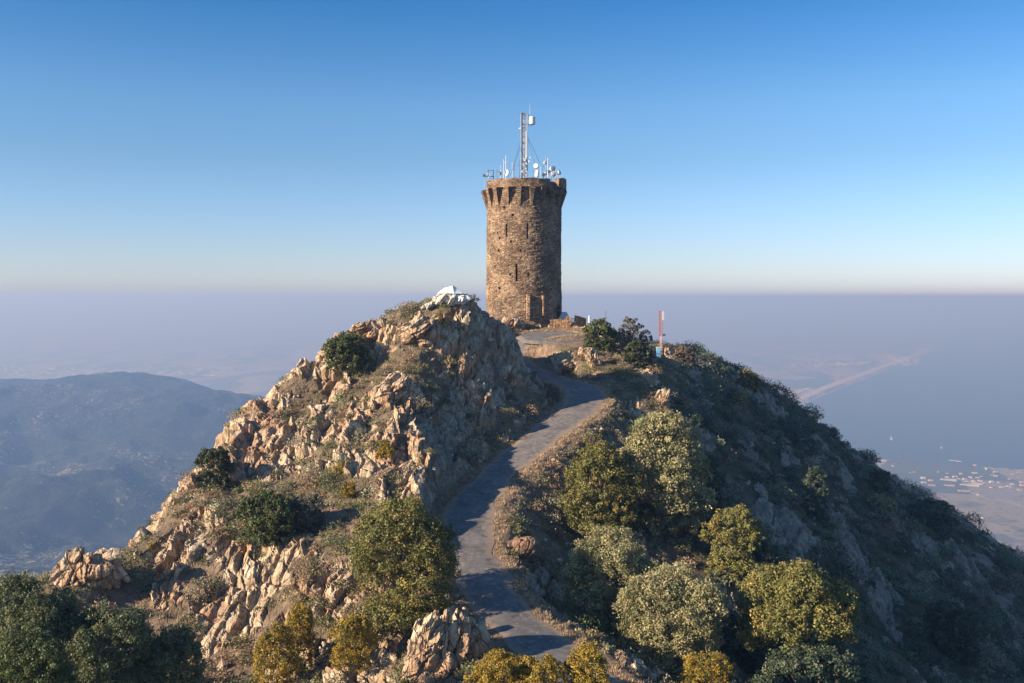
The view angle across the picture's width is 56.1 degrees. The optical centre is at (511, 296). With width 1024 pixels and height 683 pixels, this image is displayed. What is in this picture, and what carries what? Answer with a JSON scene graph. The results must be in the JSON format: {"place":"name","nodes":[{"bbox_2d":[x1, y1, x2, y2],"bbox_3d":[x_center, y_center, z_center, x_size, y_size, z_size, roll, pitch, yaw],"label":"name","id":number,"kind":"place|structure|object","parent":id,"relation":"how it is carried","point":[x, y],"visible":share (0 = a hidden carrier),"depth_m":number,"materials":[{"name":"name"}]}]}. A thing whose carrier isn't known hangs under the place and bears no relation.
{"place":"outdoors","nodes":[
{"label":"outdoors","id":0,"kind":"place"},
{"bbox_2d":[0,299,1023,682],"bbox_3d":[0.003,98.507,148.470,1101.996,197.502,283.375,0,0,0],"label":"hillside","id":1,"kind":"structure","parent":0,"point":[476,371],"depth_m":80.11,"materials":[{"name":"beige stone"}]},
{"bbox_2d":[0,620,80,682],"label":"holm oak","id":2,"kind":"object","parent":1,"relation":"on","point":[50,664],"visible":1,"depth_m":32.81,"materials":[{"name":"green plant"}]},
{"bbox_2d":[0,567,83,682],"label":"holm oak","id":3,"kind":"object","parent":1,"relation":"on","point":[47,613],"visible":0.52,"depth_m":37.50,"materials":[{"name":"green plant"}]},
{"bbox_2d":[49,546,120,587],"bbox_3d":[-26.574,17.017,59.733,4.574,3.036,2.494,0,0,-5],"label":"rock outcrop","id":4,"kind":"object","parent":1,"relation":"on","point":[75,564],"visible":0.91,"depth_m":58.90,"materials":[{"name":"beige stone"}]},
{"bbox_2d":[44,599,165,682],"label":"holm oak","id":5,"kind":"object","parent":1,"relation":"on","point":[84,640],"visible":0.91,"depth_m":37.34,"materials":[{"name":"green plant"}]},
{"bbox_2d":[99,559,130,588],"bbox_3d":[-25.558,17.199,60.197,2.630,2.337,2.478,0,0,32],"label":"rock outcrop","id":6,"kind":"object","parent":1,"relation":"on","point":[118,575],"visible":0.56,"depth_m":59.85,"materials":[{"name":"grey stone"}]},
{"bbox_2d":[147,542,156,553],"bbox_3d":[-24.277,16.915,64.627,0.659,0.819,0.639,0,0,23],"label":"heather shrub","id":7,"kind":"object","parent":1,"relation":"on","point":[151,545],"visible":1,"depth_m":64.52,"materials":[{"name":"yellow plant"}]},
{"bbox_2d":[127,624,205,682],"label":"holm oak","id":8,"kind":"object","parent":1,"relation":"on","point":[171,648],"visible":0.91,"depth_m":38.82,"materials":[{"name":"green plant"}]},
{"bbox_2d":[193,445,237,491],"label":"holm oak","id":9,"kind":"object","parent":1,"relation":"on","point":[222,464],"visible":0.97,"depth_m":71.94,"materials":[{"name":"green plant"}]},
{"bbox_2d":[232,488,296,547],"bbox_3d":[-16.226,14.588,63.288,4.324,3.872,3.887,0,0,0],"label":"holm oak","id":10,"kind":"object","parent":1,"relation":"on","point":[247,505],"visible":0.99,"depth_m":62.47,"materials":[{"name":"green plant"}]},
{"bbox_2d":[252,621,302,682],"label":"heather shrub","id":11,"kind":"object","parent":1,"relation":"on","point":[270,639],"visible":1,"depth_m":50.59,"materials":[{"name":"yellow plant"}]},
{"bbox_2d":[282,600,316,661],"bbox_3d":[-11.771,18.484,52.995,2.023,3.348,1.928,0,0,0],"label":"heather shrub","id":12,"kind":"object","parent":1,"relation":"on","point":[304,614],"visible":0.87,"depth_m":52.60,"materials":[{"name":"yellow plant"}]},
{"bbox_2d":[288,493,325,533],"bbox_3d":[-13.928,14.624,64.309,2.940,2.790,2.823,0,0,0],"label":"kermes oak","id":13,"kind":"object","parent":1,"relation":"on","point":[312,513],"visible":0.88,"depth_m":63.67,"materials":[{"name":"green plant"}]},
{"bbox_2d":[332,461,349,473],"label":"heather shrub","id":14,"kind":"object","parent":1,"relation":"on","point":[340,467],"visible":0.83,"depth_m":70.77,"materials":[{"name":"yellow plant"}]},
{"bbox_2d":[321,330,373,371],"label":"holm oak","id":15,"kind":"object","parent":1,"relation":"on","point":[346,342],"visible":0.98,"depth_m":86.03,"materials":[{"name":"green plant"}]},
{"bbox_2d":[339,480,356,497],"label":"heather shrub","id":16,"kind":"object","parent":1,"relation":"on","point":[345,490],"visible":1,"depth_m":67.52,"materials":[{"name":"yellow plant"}]},
{"bbox_2d":[4,292,697,682],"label":"scrub","id":17,"kind":"object","parent":1,"relation":"on","point":[594,437],"visible":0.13,"depth_m":70.40,"materials":[{"name":"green plant"}]},
{"bbox_2d":[326,612,380,672],"bbox_3d":[-8.442,17.916,49.997,2.450,3.008,2.789,0,0,30],"label":"heather shrub","id":18,"kind":"object","parent":1,"relation":"on","point":[354,623],"visible":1,"depth_m":49.65,"materials":[{"name":"yellow plant"}]},
{"bbox_2d":[349,320,377,338],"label":"rock outcrop","id":19,"kind":"object","parent":1,"relation":"on","point":[364,327],"visible":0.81,"depth_m":89.48,"materials":[{"name":"beige stone"}]},
{"bbox_2d":[374,439,392,448],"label":"heather shrub","id":20,"kind":"object","parent":1,"relation":"on","point":[384,442],"visible":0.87,"depth_m":72.05,"materials":[{"name":"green plant"}]},
{"bbox_2d":[375,445,394,458],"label":"heather shrub","id":21,"kind":"object","parent":1,"relation":"on","point":[383,450],"visible":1,"depth_m":71.26,"materials":[{"name":"yellow plant"}]},
{"bbox_2d":[372,371,425,409],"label":"rock outcrop","id":22,"kind":"object","parent":1,"relation":"on","point":[396,387],"visible":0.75,"depth_m":80.85,"materials":[{"name":"beige stone"}]},
{"bbox_2d":[343,493,461,637],"bbox_3d":[-6.155,14.896,54.099,6.764,7.768,6.230,0,0,0],"label":"holm oak","id":23,"kind":"object","parent":1,"relation":"on","point":[382,527],"visible":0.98,"depth_m":52.68,"materials":[{"name":"green plant"}]},
{"bbox_2d":[398,311,445,348],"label":"rock outcrop","id":24,"kind":"object","parent":1,"relation":"on","point":[421,329],"visible":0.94,"depth_m":87.88,"materials":[{"name":"beige stone"}]},
{"bbox_2d":[399,610,456,682],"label":"rock outcrop","id":25,"kind":"object","parent":1,"relation":"on","point":[427,642],"visible":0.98,"depth_m":46.88,"materials":[{"name":"beige stone"}]},
{"bbox_2d":[433,314,446,324],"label":"heather shrub","id":26,"kind":"object","parent":1,"relation":"on","point":[442,318],"visible":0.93,"depth_m":89.11,"materials":[{"name":"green plant"}]},
{"bbox_2d":[421,286,470,309],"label":"whitewashed summit block","id":27,"kind":"structure","parent":1,"relation":"on","point":[452,295],"depth_m":90.70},
{"bbox_2d":[440,609,451,621],"bbox_3d":[-3.586,17.638,50.181,1.632,2.604,1.371,9,-2,-11],"label":"rock outcrop","id":28,"kind":"object","parent":1,"relation":"on","point":[446,616],"visible":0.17,"depth_m":50.07,"materials":[{"name":"beige stone"}]},
{"bbox_2d":[446,607,494,667],"bbox_3d":[-2.529,17.399,48.538,2.820,3.561,2.318,0,0,-44],"label":"rock outcrop","id":29,"kind":"object","parent":1,"relation":"on","point":[469,637],"visible":0.75,"depth_m":47.80,"materials":[{"name":"grey stone"}]},
{"bbox_2d":[462,648,529,682],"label":"heather shrub","id":30,"kind":"object","parent":1,"relation":"on","point":[493,668],"visible":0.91,"depth_m":43.20,"materials":[{"name":"yellow plant"}]},
{"bbox_2d":[501,316,524,329],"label":"boulder","id":31,"kind":"object","parent":1,"relation":"on","point":[517,323],"visible":0.81,"depth_m":121.11,"materials":[{"name":"beige stone"}]},
{"bbox_2d":[506,655,537,682],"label":"heather shrub","id":32,"kind":"object","parent":1,"relation":"on","point":[529,661],"visible":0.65,"depth_m":43.33,"materials":[{"name":"yellow plant"}]},
{"bbox_2d":[481,177,566,325],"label":"stone tower","id":33,"kind":"structure","parent":1,"relation":"on","point":[523,238],"depth_m":124.56,"materials":[{"name":"brown stone"}]},
{"bbox_2d":[484,170,493,178],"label":"roof antenna rack","id":34,"kind":"object","parent":33,"relation":"attached to","point":[490,176],"visible":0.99,"depth_m":127.96,"materials":[{"name":"metal"}]},
{"bbox_2d":[510,112,539,177],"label":"lattice mast","id":35,"kind":"object","parent":33,"relation":"on","point":[524,163],"visible":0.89,"depth_m":128.63,"materials":[{"name":"metal"}]},
{"bbox_2d":[507,536,540,562],"bbox_3d":[0.807,16.794,64.060,2.358,1.810,1.868,12,-4,-17],"label":"boulder","id":36,"kind":"object","parent":1,"relation":"on","point":[529,547],"visible":0.84,"depth_m":63.47,"materials":[{"name":"brown stone"}]},
{"bbox_2d":[409,325,652,682],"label":"dry grass","id":37,"kind":"structure","parent":1,"relation":"on","point":[523,582],"depth_m":72.68,"materials":[{"name":"brown plant"}]},
{"bbox_2d":[525,653,569,682],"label":"heather shrub","id":38,"kind":"object","parent":1,"relation":"on","point":[550,667],"visible":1,"depth_m":42.82,"materials":[{"name":"yellow plant"}]},
{"bbox_2d":[516,332,583,344],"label":"parking apron","id":39,"kind":"object","parent":1,"relation":"on","point":[534,338],"visible":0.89,"depth_m":116.52,"materials":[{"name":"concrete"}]},
{"bbox_2d":[108,303,1004,682],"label":"loose stones","id":40,"kind":"object","parent":1,"relation":"on","point":[222,665],"visible":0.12,"depth_m":71.93,"materials":[{"name":"beige stone"}]},
{"bbox_2d":[550,319,565,327],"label":"stone wall","id":41,"kind":"structure","parent":1,"relation":"on","point":[557,323],"depth_m":122.77,"materials":[{"name":"brown stone"}]},
{"bbox_2d":[559,312,568,318],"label":"hut","id":42,"kind":"object","parent":1,"relation":"on","point":[563,315],"visible":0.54,"depth_m":126.45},
{"bbox_2d":[557,359,572,374],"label":"boulder","id":43,"kind":"object","parent":1,"relation":"on","point":[565,365],"visible":0.92,"depth_m":107.48,"materials":[{"name":"beige stone"}]},
{"bbox_2d":[566,316,569,328],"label":"gate pillar","id":44,"kind":"structure","parent":1,"relation":"on","point":[567,321],"depth_m":122.39,"materials":[{"name":"brown stone"}]},
{"bbox_2d":[574,315,585,326],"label":"stone wall","id":45,"kind":"structure","parent":1,"relation":"on","point":[580,321],"depth_m":123.20,"materials":[{"name":"stone"}]},
{"bbox_2d":[577,346,586,356],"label":"boulder","id":46,"kind":"object","parent":1,"relation":"on","point":[581,351],"visible":0.52,"depth_m":108.95,"materials":[{"name":"beige stone"}]},
{"bbox_2d":[560,640,611,682],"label":"heather shrub","id":47,"kind":"object","parent":1,"relation":"on","point":[581,674],"visible":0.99,"depth_m":43.23,"materials":[{"name":"yellow plant"}]},
{"bbox_2d":[585,347,601,367],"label":"boulder","id":48,"kind":"object","parent":1,"relation":"on","point":[591,357],"visible":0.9,"depth_m":105.90,"materials":[{"name":"beige stone"}]},
{"bbox_2d":[581,318,617,350],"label":"holm oak","id":49,"kind":"object","parent":1,"relation":"on","point":[605,329],"visible":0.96,"depth_m":111.15,"materials":[{"name":"green plant"}]},
{"bbox_2d":[556,439,643,535],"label":"holm oak","id":50,"kind":"object","parent":1,"relation":"on","point":[593,462],"visible":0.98,"depth_m":71.82,"materials":[{"name":"green plant"}]},
{"bbox_2d":[558,525,671,657],"bbox_3d":[6.423,18.486,60.104,7.126,8.213,6.206,0,0,0],"label":"holm oak","id":51,"kind":"object","parent":1,"relation":"on","point":[590,592],"visible":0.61,"depth_m":59.08,"materials":[{"name":"green plant"}]},
{"bbox_2d":[611,331,628,347],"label":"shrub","id":52,"kind":"object","parent":1,"relation":"on","point":[622,340],"visible":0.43,"depth_m":113.59,"materials":[{"name":"green plant"}]},
{"bbox_2d":[616,316,652,351],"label":"pale oak","id":53,"kind":"object","parent":1,"relation":"on","point":[629,333],"visible":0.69,"depth_m":113.45,"materials":[{"name":"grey plant"}]},
{"bbox_2d":[621,340,654,368],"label":"holm oak","id":54,"kind":"object","parent":1,"relation":"on","point":[634,347],"visible":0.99,"depth_m":107.98,"materials":[{"name":"green plant"}]},
{"bbox_2d":[656,347,661,356],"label":"equipment cabinet","id":55,"kind":"object","parent":1,"relation":"on","point":[658,351],"visible":0.9,"depth_m":118.72,"materials":[{"name":"blue metal"}]},
{"bbox_2d":[659,311,664,355],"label":"radio mast","id":56,"kind":"object","parent":1,"relation":"on","point":[662,318],"visible":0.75,"depth_m":120.87,"materials":[{"name":"red metal"}]},
{"bbox_2d":[655,388,670,408],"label":"boulder","id":57,"kind":"object","parent":1,"relation":"on","point":[663,395],"visible":0.79,"depth_m":98.17,"materials":[{"name":"beige stone"}]},
{"bbox_2d":[614,409,717,535],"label":"holm oak","id":58,"kind":"object","parent":1,"relation":"on","point":[683,510],"visible":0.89,"depth_m":74.28,"materials":[{"name":"green plant"}]},
{"bbox_2d":[611,560,730,682],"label":"holm oak","id":59,"kind":"object","parent":1,"relation":"on","point":[645,633],"visible":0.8,"depth_m":55.01,"materials":[{"name":"green plant"}]},
{"bbox_2d":[673,346,694,367],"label":"kermes oak","id":60,"kind":"object","parent":1,"relation":"on","point":[679,353],"visible":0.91,"depth_m":123.44,"materials":[{"name":"brown plant"}]},
{"bbox_2d":[672,650,736,682],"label":"heather shrub","id":61,"kind":"object","parent":1,"relation":"on","point":[710,661],"visible":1,"depth_m":49.70,"materials":[{"name":"yellow plant"}]},
{"bbox_2d":[690,454,726,532],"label":"holm oak","id":62,"kind":"object","parent":1,"relation":"on","point":[716,481],"visible":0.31,"depth_m":77.75,"materials":[{"name":"green plant"}]},
{"bbox_2d":[700,600,745,669],"bbox_3d":[13.628,22.298,63.120,3.505,4.686,3.136,0,0,0],"label":"holm oak","id":63,"kind":"object","parent":1,"relation":"on","point":[730,640],"visible":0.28,"depth_m":62.75,"materials":[{"name":"green plant"}]},
{"bbox_2d":[698,503,766,586],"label":"holm oak","id":64,"kind":"object","parent":1,"relation":"on","point":[749,526],"visible":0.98,"depth_m":71.17,"materials":[{"name":"green plant"}]},
{"bbox_2d":[731,387,752,406],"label":"kermes oak","id":65,"kind":"object","parent":1,"relation":"on","point":[742,396],"visible":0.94,"depth_m":120.52,"materials":[{"name":"green plant"}]},
{"bbox_2d":[736,369,760,389],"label":"holm oak","id":66,"kind":"object","parent":1,"relation":"on","point":[748,377],"visible":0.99,"depth_m":128.13,"materials":[{"name":"green plant"}]},
{"bbox_2d":[729,537,787,599],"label":"holm oak","id":67,"kind":"object","parent":1,"relation":"on","point":[761,557],"visible":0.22,"depth_m":73.95,"materials":[{"name":"green plant"}]},
{"bbox_2d":[726,614,816,671],"bbox_3d":[17.814,23.477,65.486,6.201,4.089,5.258,0,0,0],"label":"holm oak","id":68,"kind":"object","parent":1,"relation":"on","point":[745,656],"visible":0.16,"depth_m":64.14,"materials":[{"name":"green plant"}]},
{"bbox_2d":[730,557,862,681],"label":"holm oak","id":69,"kind":"object","parent":1,"relation":"on","point":[806,582],"visible":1,"depth_m":55.35,"materials":[{"name":"green plant"}]},
{"bbox_2d":[748,639,860,682],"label":"holm oak","id":70,"kind":"object","parent":1,"relation":"on","point":[781,664],"visible":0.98,"depth_m":53.91,"materials":[{"name":"green plant"}]},
{"bbox_2d":[800,465,831,525],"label":"holm oak","id":71,"kind":"object","parent":1,"relation":"on","point":[817,512],"visible":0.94,"depth_m":100.38,"materials":[{"name":"green plant"}]},
{"bbox_2d":[806,657,869,682],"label":"holm oak","id":72,"kind":"object","parent":1,"relation":"on","point":[864,678],"visible":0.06,"depth_m":65.20,"materials":[{"name":"green plant"}]},
{"bbox_2d":[666,339,1023,682],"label":"maquis","id":73,"kind":"object","parent":1,"relation":"on","point":[983,666],"visible":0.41,"depth_m":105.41,"materials":[{"name":"green plant"}]},
{"bbox_2d":[868,468,893,492],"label":"holm oak","id":74,"kind":"object","parent":1,"relation":"on","point":[877,475],"visible":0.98,"depth_m":121.77,"materials":[{"name":"green plant"}]},
{"bbox_2d":[867,493,897,513],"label":"holm oak","id":75,"kind":"object","parent":1,"relation":"on","point":[881,500],"visible":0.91,"depth_m":116.13,"materials":[{"name":"green plant"}]},
{"bbox_2d":[905,496,961,540],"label":"holm oak","id":76,"kind":"object","parent":1,"relation":"on","point":[921,509],"visible":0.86,"depth_m":119.48,"materials":[{"name":"green plant"}]},
{"bbox_2d":[920,599,988,664],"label":"holm oak","id":77,"kind":"object","parent":1,"relation":"on","point":[969,622],"visible":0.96,"depth_m":89.10,"materials":[{"name":"green plant"}]},
{"bbox_2d":[0,307,1023,612],"bbox_3d":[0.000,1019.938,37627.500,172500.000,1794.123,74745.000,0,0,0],"label":"distant terrain","id":78,"kind":"structure","parent":0,"point":[100,457],"depth_m":8896.94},
{"bbox_2d":[0,364,197,373],"bbox_3d":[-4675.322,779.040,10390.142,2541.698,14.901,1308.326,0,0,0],"label":"distant town","id":79,"kind":"object","parent":78,"relation":"on","point":[53,368],"visible":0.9,"depth_m":10398.06},
{"bbox_2d":[3,368,233,376],"bbox_3d":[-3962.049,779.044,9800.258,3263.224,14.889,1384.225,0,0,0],"label":"distant town","id":80,"kind":"object","parent":78,"relation":"on","point":[47,372],"visible":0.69,"depth_m":9867.37},
{"bbox_2d":[940,478,956,481],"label":"house","id":81,"kind":"structure","parent":78,"relation":"on","point":[949,479],"depth_m":4040.72,"materials":[{"name":"white"}]},
{"bbox_2d":[960,484,978,486],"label":"house","id":82,"kind":"structure","parent":78,"relation":"on","point":[976,485],"depth_m":3924.32,"materials":[{"name":"white"}]},
{"bbox_2d":[945,471,1023,487],"bbox_3d":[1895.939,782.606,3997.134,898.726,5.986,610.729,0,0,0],"label":"distant town","id":83,"kind":"object","parent":78,"relation":"on","point":[990,481],"visible":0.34,"depth_m":4124.12},
{"bbox_2d":[0,0,1023,306],"label":"sky","id":84,"kind":"structure","parent":0,"point":[154,153],"materials":[{"name":"blue"}]},
{"bbox_2d":[442,334,624,682],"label":"road","id":85,"kind":"structure","parent":0,"point":[483,583],"depth_m":65.79,"materials":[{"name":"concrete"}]},
{"bbox_2d":[562,306,1023,468],"bbox_3d":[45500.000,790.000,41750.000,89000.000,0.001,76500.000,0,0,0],"label":"sea","id":86,"kind":"structure","parent":0,"point":[959,397],"depth_m":7186.39,"materials":[{"name":"blue liquid"}]},
{"bbox_2d":[795,347,937,404],"bbox_3d":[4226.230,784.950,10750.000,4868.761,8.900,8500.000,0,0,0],"label":"beach","id":87,"kind":"structure","parent":0,"point":[835,383],"depth_m":9175.66,"materials":[{"name":"beige sand"}]},
{"bbox_2d":[791,360,884,366],"bbox_3d":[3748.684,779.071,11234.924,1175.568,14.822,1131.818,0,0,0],"label":"distant town","id":88,"kind":"object","parent":87,"relation":"on","point":[838,363],"visible":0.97,"depth_m":11180.50},
{"bbox_2d":[876,355,919,366],"bbox_3d":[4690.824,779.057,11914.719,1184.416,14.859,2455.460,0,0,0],"label":"distant town","id":89,"kind":"object","parent":87,"relation":"on","point":[902,359],"visible":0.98,"depth_m":11780.09}
]}

